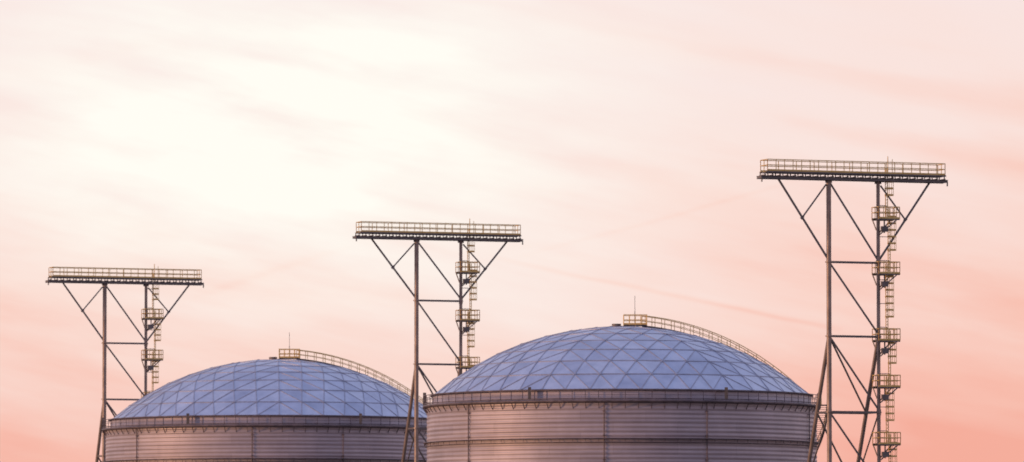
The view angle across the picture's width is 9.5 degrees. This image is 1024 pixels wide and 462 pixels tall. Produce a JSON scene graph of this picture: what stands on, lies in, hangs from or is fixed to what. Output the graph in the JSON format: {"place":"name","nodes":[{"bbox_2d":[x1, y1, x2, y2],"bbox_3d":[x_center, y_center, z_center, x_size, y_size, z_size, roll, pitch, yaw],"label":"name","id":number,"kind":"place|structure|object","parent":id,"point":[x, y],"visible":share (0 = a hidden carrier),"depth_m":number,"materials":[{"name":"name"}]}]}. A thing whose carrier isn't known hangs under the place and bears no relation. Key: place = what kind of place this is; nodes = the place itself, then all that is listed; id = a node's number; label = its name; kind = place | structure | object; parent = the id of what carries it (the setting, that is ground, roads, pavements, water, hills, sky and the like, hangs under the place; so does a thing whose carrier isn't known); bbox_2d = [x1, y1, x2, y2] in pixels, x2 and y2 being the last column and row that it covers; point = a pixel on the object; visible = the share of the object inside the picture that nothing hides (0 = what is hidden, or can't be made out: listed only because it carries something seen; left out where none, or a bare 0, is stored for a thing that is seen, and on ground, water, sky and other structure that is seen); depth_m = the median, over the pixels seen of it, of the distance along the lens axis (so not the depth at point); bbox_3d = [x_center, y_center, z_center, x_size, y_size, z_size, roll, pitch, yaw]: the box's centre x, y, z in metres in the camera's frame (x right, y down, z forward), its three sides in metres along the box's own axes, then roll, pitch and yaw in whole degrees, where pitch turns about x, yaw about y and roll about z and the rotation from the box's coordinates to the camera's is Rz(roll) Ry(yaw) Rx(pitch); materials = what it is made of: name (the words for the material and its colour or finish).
{"place":"outdoors","nodes":[
{"label":"outdoors","id":0,"kind":"place"},
{"bbox_2d":[45,264,203,461],"bbox_3d":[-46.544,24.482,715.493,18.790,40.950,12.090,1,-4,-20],"label":"steel platform tower","id":1,"kind":"structure","parent":0,"point":[151,326],"depth_m":711.54,"materials":[{"name":"grey metal"}]},
{"bbox_2d":[102,332,426,461],"bbox_3d":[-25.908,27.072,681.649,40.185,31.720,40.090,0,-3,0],"label":"storage tank","id":2,"kind":"object","parent":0,"point":[282,409],"visible":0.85,"depth_m":667.38,"materials":[{"name":"metal"}]},
{"bbox_2d":[352,219,522,461],"bbox_3d":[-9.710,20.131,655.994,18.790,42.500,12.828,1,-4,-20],"label":"steel platform tower","id":3,"kind":"structure","parent":0,"point":[416,428],"depth_m":651.62,"materials":[{"name":"grey metal"}]},
{"bbox_2d":[0,0,1023,461],"label":"sky","id":4,"kind":"structure","parent":0,"point":[245,144],"materials":[{"name":"pink"}]},
{"bbox_2d":[423,311,826,461],"bbox_3d":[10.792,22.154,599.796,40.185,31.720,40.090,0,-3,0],"label":"storage tank","id":5,"kind":"object","parent":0,"point":[629,392],"visible":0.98,"depth_m":585.37,"materials":[{"name":"metal"}]},
{"bbox_2d":[757,156,947,461],"bbox_3d":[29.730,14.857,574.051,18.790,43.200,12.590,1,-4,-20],"label":"steel platform tower","id":6,"kind":"structure","parent":0,"point":[885,283],"depth_m":569.84,"materials":[{"name":"grey metal"}]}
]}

